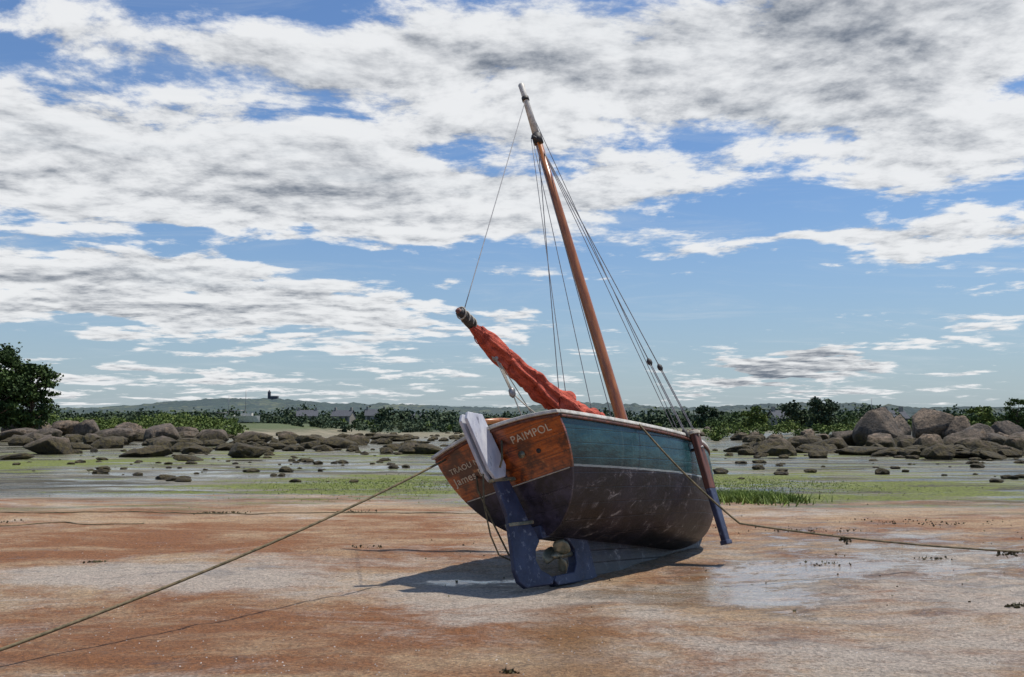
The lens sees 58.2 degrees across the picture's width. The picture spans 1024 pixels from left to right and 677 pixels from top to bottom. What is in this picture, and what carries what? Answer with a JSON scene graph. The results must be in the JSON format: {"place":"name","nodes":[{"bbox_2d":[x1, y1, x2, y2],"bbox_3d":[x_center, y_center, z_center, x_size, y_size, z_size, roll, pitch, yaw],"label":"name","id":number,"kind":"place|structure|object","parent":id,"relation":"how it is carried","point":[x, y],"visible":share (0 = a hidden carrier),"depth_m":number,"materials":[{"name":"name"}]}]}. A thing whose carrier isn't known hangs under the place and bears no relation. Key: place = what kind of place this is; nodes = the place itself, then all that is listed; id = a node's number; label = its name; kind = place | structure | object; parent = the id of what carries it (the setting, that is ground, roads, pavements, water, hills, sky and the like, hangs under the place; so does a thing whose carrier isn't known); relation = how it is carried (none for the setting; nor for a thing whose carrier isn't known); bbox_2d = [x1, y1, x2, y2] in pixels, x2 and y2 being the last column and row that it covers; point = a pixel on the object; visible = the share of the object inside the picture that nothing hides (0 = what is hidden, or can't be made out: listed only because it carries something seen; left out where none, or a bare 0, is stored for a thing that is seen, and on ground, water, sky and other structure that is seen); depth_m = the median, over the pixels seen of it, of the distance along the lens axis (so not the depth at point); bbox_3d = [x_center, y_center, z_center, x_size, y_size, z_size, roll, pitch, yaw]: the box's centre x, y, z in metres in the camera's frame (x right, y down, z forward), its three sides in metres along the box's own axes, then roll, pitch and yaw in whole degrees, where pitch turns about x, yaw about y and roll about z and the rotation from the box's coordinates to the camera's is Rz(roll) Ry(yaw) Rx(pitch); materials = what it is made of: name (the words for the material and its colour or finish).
{"place":"outdoors","nodes":[
{"label":"outdoors","id":0,"kind":"place"},
{"bbox_2d":[0,423,1023,676],"bbox_3d":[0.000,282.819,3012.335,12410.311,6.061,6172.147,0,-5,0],"label":"ground","id":1,"kind":"structure","parent":0,"point":[604,627],"depth_m":9.59,"materials":[{"name":"brown sand"}]},
{"bbox_2d":[0,453,34,459],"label":"boulder","id":2,"kind":"object","parent":1,"relation":"on","point":[17,456],"visible":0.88,"depth_m":43.34,"materials":[{"name":"stone"}]},
{"bbox_2d":[0,428,35,440],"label":"boulder","id":3,"kind":"object","parent":1,"relation":"on","point":[4,435],"visible":0.48,"depth_m":93.26,"materials":[{"name":"stone"}]},
{"bbox_2d":[0,341,44,429],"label":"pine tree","id":4,"kind":"object","parent":1,"relation":"on","point":[11,387],"visible":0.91,"depth_m":102.62,"materials":[{"name":"green plant"}]},
{"bbox_2d":[0,422,50,431],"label":"boulder","id":5,"kind":"object","parent":1,"relation":"on","point":[44,426],"visible":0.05,"depth_m":108.27,"materials":[{"name":"stone"}]},
{"bbox_2d":[5,362,63,428],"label":"pine tree","id":6,"kind":"object","parent":1,"relation":"on","point":[44,374],"visible":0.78,"depth_m":105.24,"materials":[{"name":"green plant"}]},
{"bbox_2d":[23,436,72,454],"bbox_3d":[-25.962,6.185,51.651,2.532,1.475,2.663,4,-7,-36],"label":"boulder","id":7,"kind":"object","parent":1,"relation":"on","point":[52,445],"visible":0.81,"depth_m":50.79,"materials":[{"name":"stone"}]},
{"bbox_2d":[35,428,61,436],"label":"boulder","id":8,"kind":"object","parent":1,"relation":"on","point":[52,431],"visible":0.31,"depth_m":89.10,"materials":[{"name":"stone"}]},
{"bbox_2d":[50,420,79,435],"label":"boulder","id":9,"kind":"object","parent":1,"relation":"on","point":[65,427],"visible":0.36,"depth_m":116.06,"materials":[{"name":"stone"}]},
{"bbox_2d":[0,521,143,525],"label":"mooring rope","id":10,"kind":"object","parent":1,"relation":"on","point":[72,523],"visible":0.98,"depth_m":14.97,"materials":[{"name":"brown fabric"}]},
{"bbox_2d":[71,419,99,435],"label":"boulder","id":11,"kind":"object","parent":1,"relation":"on","point":[84,427],"visible":0.52,"depth_m":103.67,"materials":[{"name":"stone"}]},
{"bbox_2d":[93,428,140,442],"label":"boulder","id":12,"kind":"object","parent":1,"relation":"on","point":[130,434],"visible":0.41,"depth_m":80.54,"materials":[{"name":"stone"}]},
{"bbox_2d":[114,422,144,430],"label":"boulder","id":13,"kind":"object","parent":1,"relation":"on","point":[134,426],"visible":0.31,"depth_m":110.86,"materials":[{"name":"stone"}]},
{"bbox_2d":[134,429,145,441],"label":"boulder","id":14,"kind":"object","parent":1,"relation":"on","point":[141,436],"visible":0.21,"depth_m":90.87,"materials":[{"name":"stone"}]},
{"bbox_2d":[119,445,172,456],"bbox_3d":[-18.923,5.910,47.541,2.628,0.752,2.036,-2,-10,-18],"label":"boulder","id":15,"kind":"object","parent":1,"relation":"on","point":[155,451],"visible":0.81,"depth_m":46.96,"materials":[{"name":"stone"}]},
{"bbox_2d":[44,410,248,435],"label":"shrubs","id":16,"kind":"object","parent":1,"relation":"on","point":[184,419],"visible":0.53,"depth_m":136.50,"materials":[{"name":"green plant"}]},
{"bbox_2d":[143,423,180,441],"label":"boulder","id":17,"kind":"object","parent":1,"relation":"on","point":[167,430],"visible":0.61,"depth_m":74.73,"materials":[{"name":"stone"}]},
{"bbox_2d":[175,427,198,431],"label":"boulder","id":18,"kind":"object","parent":1,"relation":"on","point":[179,429],"visible":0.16,"depth_m":108.65,"materials":[{"name":"stone"}]},
{"bbox_2d":[173,455,203,460],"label":"boulder","id":19,"kind":"object","parent":1,"relation":"on","point":[185,457],"visible":0.8,"depth_m":41.38,"materials":[{"name":"stone"}]},
{"bbox_2d":[178,431,199,437],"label":"boulder","id":20,"kind":"object","parent":1,"relation":"on","point":[187,434],"visible":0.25,"depth_m":88.66,"materials":[{"name":"stone"}]},
{"bbox_2d":[194,429,228,441],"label":"boulder","id":21,"kind":"object","parent":1,"relation":"on","point":[211,434],"visible":0.49,"depth_m":78.80,"materials":[{"name":"stone"}]},
{"bbox_2d":[214,443,234,449],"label":"boulder","id":22,"kind":"object","parent":1,"relation":"on","point":[225,446],"visible":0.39,"depth_m":59.01,"materials":[{"name":"stone"}]},
{"bbox_2d":[215,407,240,422],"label":"moored sailboat","id":23,"kind":"object","parent":1,"relation":"on","point":[225,415],"visible":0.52,"depth_m":199.37,"materials":[{"name":"white paint"}]},
{"bbox_2d":[0,429,464,453],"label":"rock rubble","id":24,"kind":"object","parent":1,"relation":"on","point":[195,445],"visible":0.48,"depth_m":63.77,"materials":[{"name":"stone"}]},
{"bbox_2d":[0,511,477,514],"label":"mooring rope","id":25,"kind":"object","parent":1,"relation":"on","point":[239,513],"visible":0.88,"depth_m":16.76,"materials":[{"name":"brown fabric"}]},
{"bbox_2d":[226,401,259,421],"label":"moored sailboat","id":26,"kind":"object","parent":1,"relation":"on","point":[246,417],"visible":0.94,"depth_m":168.87,"materials":[{"name":"white paint"}]},
{"bbox_2d":[228,442,266,457],"bbox_3d":[-13.187,5.674,45.633,2.074,0.986,1.491,2,-4,7],"label":"boulder","id":27,"kind":"object","parent":1,"relation":"on","point":[239,450],"visible":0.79,"depth_m":45.15,"materials":[{"name":"stone"}]},
{"bbox_2d":[232,431,271,442],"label":"boulder","id":28,"kind":"object","parent":1,"relation":"on","point":[249,436],"visible":0.63,"depth_m":82.57,"materials":[{"name":"stone"}]},
{"bbox_2d":[12,402,525,420],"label":"distant trees","id":29,"kind":"object","parent":1,"relation":"on","point":[286,412],"visible":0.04,"depth_m":410.29,"materials":[{"name":"green plant"}]},
{"bbox_2d":[82,408,462,432],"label":"distant trees","id":30,"kind":"object","parent":1,"relation":"on","point":[328,422],"visible":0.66,"depth_m":198.15,"materials":[{"name":"green plant"}]},
{"bbox_2d":[261,442,287,449],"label":"boulder","id":31,"kind":"object","parent":1,"relation":"on","point":[277,446],"visible":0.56,"depth_m":61.14,"materials":[{"name":"stone"}]},
{"bbox_2d":[278,431,298,440],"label":"boulder","id":32,"kind":"object","parent":1,"relation":"on","point":[283,435],"visible":0.59,"depth_m":88.91,"materials":[{"name":"stone"}]},
{"bbox_2d":[296,435,324,443],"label":"boulder","id":33,"kind":"object","parent":1,"relation":"on","point":[303,438],"visible":0.52,"depth_m":76.97,"materials":[{"name":"stone"}]},
{"bbox_2d":[311,444,333,450],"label":"boulder","id":34,"kind":"object","parent":1,"relation":"on","point":[323,447],"visible":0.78,"depth_m":57.16,"materials":[{"name":"stone"}]},
{"bbox_2d":[320,436,358,447],"bbox_3d":[-12.319,7.519,65.573,2.628,0.983,2.544,7,-5,22],"label":"boulder","id":35,"kind":"object","parent":1,"relation":"on","point":[335,442],"visible":0.62,"depth_m":64.67,"materials":[{"name":"stone"}]},
{"bbox_2d":[331,412,355,423],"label":"walls","id":36,"kind":"structure","parent":1,"relation":"on","point":[352,417],"depth_m":330.29,"materials":[{"name":"white paint"}]},
{"bbox_2d":[330,410,355,415],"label":"roof","id":37,"kind":"structure","parent":36,"relation":"attached to","point":[342,413],"depth_m":331.38,"materials":[{"name":"tile"}]},
{"bbox_2d":[257,415,452,428],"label":"distant trees","id":38,"kind":"object","parent":1,"relation":"on","point":[362,419],"visible":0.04,"depth_m":336.77,"materials":[{"name":"green plant"}]},
{"bbox_2d":[345,434,370,444],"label":"boulder","id":39,"kind":"object","parent":1,"relation":"on","point":[360,440],"visible":0.52,"depth_m":75.03,"materials":[{"name":"stone"}]},
{"bbox_2d":[374,406,401,424],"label":"broadleaf tree","id":40,"kind":"object","parent":1,"relation":"on","point":[380,415],"visible":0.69,"depth_m":297.32,"materials":[{"name":"green plant"}]},
{"bbox_2d":[371,434,411,440],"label":"boulder","id":41,"kind":"object","parent":1,"relation":"on","point":[394,437],"visible":0.69,"depth_m":93.07,"materials":[{"name":"stone"}]},
{"bbox_2d":[393,410,413,427],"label":"broadleaf tree","id":42,"kind":"object","parent":1,"relation":"on","point":[406,415],"visible":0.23,"depth_m":307.85,"materials":[{"name":"green plant"}]},
{"bbox_2d":[400,440,430,444],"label":"boulder","id":43,"kind":"object","parent":1,"relation":"on","point":[419,442],"visible":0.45,"depth_m":69.28,"materials":[{"name":"stone"}]},
{"bbox_2d":[413,443,441,453],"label":"boulder","id":44,"kind":"object","parent":1,"relation":"on","point":[427,448],"visible":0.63,"depth_m":51.10,"materials":[{"name":"stone"}]},
{"bbox_2d":[1,483,1023,673],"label":"seaweed debris","id":45,"kind":"object","parent":1,"relation":"on","point":[1014,605],"visible":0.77,"depth_m":11.52,"materials":[{"name":"black plant"}]},
{"bbox_2d":[3,516,1023,676],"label":"shell fragments","id":46,"kind":"object","parent":1,"relation":"on","point":[505,604],"visible":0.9,"depth_m":7.87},
{"bbox_2d":[12,447,1023,482],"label":"stones","id":47,"kind":"object","parent":1,"relation":"on","point":[974,462],"visible":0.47,"depth_m":34.22,"materials":[{"name":"stone"}]},
{"bbox_2d":[69,416,1020,430],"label":"distant trees","id":48,"kind":"object","parent":1,"relation":"on","point":[449,427],"visible":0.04,"depth_m":255.89,"materials":[{"name":"green plant"}]},
{"bbox_2d":[431,83,731,588],"bbox_3d":[0.720,-0.481,11.746,2.017,6.882,5.094,-24,-20,31],"label":"wooden sailboat","id":49,"kind":"object","parent":1,"relation":"on","point":[591,493],"visible":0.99,"depth_m":9.77,"materials":[{"name":"brown wood"}]},
{"bbox_2d":[0,459,445,651],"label":"mooring rope","id":50,"kind":"object","parent":49,"relation":"attached to","point":[178,581],"visible":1,"depth_m":7.26,"materials":[{"name":"brown fabric"}]},
{"bbox_2d":[639,424,1023,552],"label":"mooring rope","id":51,"kind":"object","parent":49,"relation":"attached to","point":[696,485],"visible":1,"depth_m":9.81,"materials":[{"name":"brown fabric"}]},
{"bbox_2d":[839,538,1018,557],"bbox_3d":[5.987,2.394,10.570,5.290,0.437,0.037,2,-6,-18],"label":"rope seaweed","id":52,"kind":"object","parent":51,"relation":"hanging from","point":[845,540],"visible":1,"depth_m":10.41,"materials":[{"name":"black plant"}]},
{"bbox_2d":[446,427,758,438],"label":"rock rubble","id":53,"kind":"object","parent":1,"relation":"on","point":[702,433],"visible":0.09,"depth_m":139.64,"materials":[{"name":"stone"}]},
{"bbox_2d":[389,400,1021,429],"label":"distant trees","id":54,"kind":"object","parent":1,"relation":"on","point":[451,418],"visible":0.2,"depth_m":295.77,"materials":[{"name":"green plant"}]},
{"bbox_2d":[693,405,724,427],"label":"broadleaf tree","id":55,"kind":"object","parent":1,"relation":"on","point":[703,409],"visible":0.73,"depth_m":248.40,"materials":[{"name":"green plant"}]},
{"bbox_2d":[723,445,751,451],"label":"boulder","id":56,"kind":"object","parent":1,"relation":"on","point":[734,449],"visible":0.46,"depth_m":54.90,"materials":[{"name":"stone"}]},
{"bbox_2d":[741,405,770,427],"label":"broadleaf tree","id":57,"kind":"object","parent":1,"relation":"on","point":[760,418],"visible":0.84,"depth_m":168.03,"materials":[{"name":"green plant"}]},
{"bbox_2d":[767,412,790,428],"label":"walls","id":58,"kind":"structure","parent":1,"relation":"on","point":[773,418],"depth_m":222.71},
{"bbox_2d":[767,410,785,417],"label":"roof","id":59,"kind":"structure","parent":58,"relation":"attached to","point":[777,412],"depth_m":223.00,"materials":[{"name":"tile"}]},
{"bbox_2d":[786,439,801,448],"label":"boulder","id":60,"kind":"object","parent":1,"relation":"on","point":[795,444],"visible":0.29,"depth_m":60.84,"materials":[{"name":"stone"}]},
{"bbox_2d":[779,401,809,429],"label":"broadleaf tree","id":61,"kind":"object","parent":1,"relation":"on","point":[795,413],"visible":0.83,"depth_m":153.64,"materials":[{"name":"green plant"}]},
{"bbox_2d":[792,437,821,443],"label":"boulder","id":62,"kind":"object","parent":1,"relation":"on","point":[806,440],"visible":0.28,"depth_m":63.17,"materials":[{"name":"stone"}]},
{"bbox_2d":[795,444,837,453],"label":"boulder","id":63,"kind":"object","parent":1,"relation":"on","point":[804,448],"visible":0.52,"depth_m":53.03,"materials":[{"name":"stone"}]},
{"bbox_2d":[803,396,841,428],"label":"broadleaf tree","id":64,"kind":"object","parent":1,"relation":"on","point":[828,409],"visible":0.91,"depth_m":148.63,"materials":[{"name":"green plant"}]},
{"bbox_2d":[813,437,847,448],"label":"boulder","id":65,"kind":"object","parent":1,"relation":"on","point":[838,442],"visible":0.52,"depth_m":59.07,"materials":[{"name":"stone"}]},
{"bbox_2d":[830,430,854,445],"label":"boulder","id":66,"kind":"object","parent":1,"relation":"on","point":[846,436],"visible":0.35,"depth_m":70.89,"materials":[{"name":"stone"}]},
{"bbox_2d":[702,419,991,440],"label":"shrubs","id":67,"kind":"object","parent":1,"relation":"on","point":[716,435],"visible":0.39,"depth_m":104.21,"materials":[{"name":"green plant"}]},
{"bbox_2d":[834,446,887,454],"bbox_3d":[18.847,6.110,49.649,2.882,0.550,1.866,-5,-7,27],"label":"boulder","id":68,"kind":"object","parent":1,"relation":"on","point":[866,450],"visible":0.7,"depth_m":49.13,"materials":[{"name":"stone"}]},
{"bbox_2d":[703,408,1023,428],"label":"distant trees","id":69,"kind":"object","parent":1,"relation":"on","point":[731,418],"visible":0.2,"depth_m":182.21,"materials":[{"name":"green plant"}]},
{"bbox_2d":[730,429,1023,459],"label":"rock rubble","id":70,"kind":"object","parent":1,"relation":"on","point":[775,444],"visible":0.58,"depth_m":49.50,"materials":[{"name":"stone"}]},
{"bbox_2d":[852,407,903,445],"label":"boulder","id":71,"kind":"object","parent":1,"relation":"on","point":[878,420],"visible":0.66,"depth_m":68.99,"materials":[{"name":"stone"}]},
{"bbox_2d":[865,433,896,447],"bbox_3d":[23.014,6.681,57.501,1.935,1.658,1.688,-7,-13,19],"label":"boulder","id":72,"kind":"object","parent":1,"relation":"on","point":[885,439],"visible":0.54,"depth_m":57.18,"materials":[{"name":"stone"}]},
{"bbox_2d":[869,447,906,456],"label":"boulder","id":73,"kind":"object","parent":1,"relation":"on","point":[891,451],"visible":0.45,"depth_m":47.07,"materials":[{"name":"stone"}]},
{"bbox_2d":[894,414,911,434],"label":"boulder","id":74,"kind":"object","parent":1,"relation":"on","point":[903,423],"visible":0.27,"depth_m":73.21,"materials":[{"name":"stone"}]},
{"bbox_2d":[893,435,912,445],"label":"boulder","id":75,"kind":"object","parent":1,"relation":"on","point":[898,438],"visible":0.34,"depth_m":59.66,"materials":[{"name":"stone"}]},
{"bbox_2d":[913,434,943,446],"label":"boulder","id":76,"kind":"object","parent":1,"relation":"on","point":[928,440],"visible":0.41,"depth_m":53.37,"materials":[{"name":"stone"}]},
{"bbox_2d":[912,408,953,438],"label":"boulder","id":77,"kind":"object","parent":1,"relation":"on","point":[927,421],"visible":0.58,"depth_m":78.20,"materials":[{"name":"stone"}]},
{"bbox_2d":[919,448,973,457],"bbox_3d":[21.920,5.765,45.521,2.875,0.551,3.114,11,-11,-27],"label":"boulder","id":78,"kind":"object","parent":1,"relation":"on","point":[961,453],"visible":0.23,"depth_m":44.34,"materials":[{"name":"stone"}]},
{"bbox_2d":[941,415,970,438],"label":"boulder","id":79,"kind":"object","parent":1,"relation":"on","point":[959,423],"visible":0.44,"depth_m":77.12,"materials":[{"name":"stone"}]},
{"bbox_2d":[943,428,988,444],"bbox_3d":[27.397,6.420,55.622,3.033,1.894,2.402,-7,-4,-22],"label":"boulder","id":80,"kind":"object","parent":1,"relation":"on","point":[952,438],"visible":0.34,"depth_m":55.12,"materials":[{"name":"stone"}]},
{"bbox_2d":[964,423,995,433],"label":"boulder","id":81,"kind":"object","parent":1,"relation":"on","point":[985,428],"visible":0.17,"depth_m":71.03,"materials":[{"name":"stone"}]},
{"bbox_2d":[965,405,996,426],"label":"broadleaf tree","id":82,"kind":"object","parent":1,"relation":"on","point":[986,414],"visible":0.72,"depth_m":158.67,"materials":[{"name":"green plant"}]},
{"bbox_2d":[969,451,1006,458],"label":"boulder","id":83,"kind":"object","parent":1,"relation":"on","point":[986,455],"visible":0.79,"depth_m":43.40,"materials":[{"name":"stone"}]},
{"bbox_2d":[986,433,1006,444],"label":"boulder","id":84,"kind":"object","parent":1,"relation":"on","point":[997,438],"visible":0.15,"depth_m":56.81,"materials":[{"name":"stone"}]},
{"bbox_2d":[991,421,1023,434],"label":"boulder","id":85,"kind":"object","parent":1,"relation":"on","point":[1007,427],"visible":0.38,"depth_m":74.65,"materials":[{"name":"stone"}]},
{"bbox_2d":[1003,398,1023,428],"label":"broadleaf tree","id":86,"kind":"object","parent":1,"relation":"on","point":[1014,417],"visible":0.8,"depth_m":89.62,"materials":[{"name":"green plant"}]},
{"bbox_2d":[1003,436,1023,450],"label":"boulder","id":87,"kind":"object","parent":1,"relation":"on","point":[1016,442],"visible":0.41,"depth_m":50.84,"materials":[{"name":"stone"}]},
{"bbox_2d":[1007,432,1023,437],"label":"boulder","id":88,"kind":"object","parent":1,"relation":"on","point":[1017,434],"visible":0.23,"depth_m":59.89,"materials":[{"name":"stone"}]},
{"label":"walls","id":89,"kind":"object","parent":1,"relation":"on","visible":0},
{"bbox_2d":[364,409,385,415],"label":"roof","id":90,"kind":"structure","parent":89,"relation":"attached to","point":[370,412],"depth_m":331.39,"materials":[{"name":"tile"}]},
{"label":"walls","id":91,"kind":"object","parent":1,"relation":"on","visible":0},
{"bbox_2d":[296,410,317,415],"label":"roof","id":92,"kind":"structure","parent":91,"relation":"attached to","point":[311,412],"depth_m":329.41,"materials":[{"name":"tile"}]},
{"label":"walls","id":93,"kind":"object","parent":1,"relation":"on","visible":0},
{"bbox_2d":[888,410,909,417],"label":"roof","id":94,"kind":"structure","parent":93,"relation":"attached to","point":[904,414],"depth_m":223.36,"materials":[{"name":"stone"}]},
{"bbox_2d":[0,0,1023,407],"label":"sky","id":95,"kind":"structure","parent":0,"point":[786,200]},
{"bbox_2d":[49,472,986,512],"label":"salt grass","id":96,"kind":"structure","parent":0,"point":[757,496],"depth_m":20.72,"materials":[{"name":"green plant"}]},
{"bbox_2d":[17,398,1022,417],"bbox_3d":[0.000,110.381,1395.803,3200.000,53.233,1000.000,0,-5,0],"label":"hills","id":97,"kind":"structure","parent":0,"point":[266,405],"depth_m":1276.79,"materials":[{"name":"green plant"}]},
{"bbox_2d":[268,390,278,398],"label":"hilltop tower","id":98,"kind":"structure","parent":97,"relation":"on","point":[270,396],"depth_m":1444.73,"materials":[{"name":"stone"}]}
]}

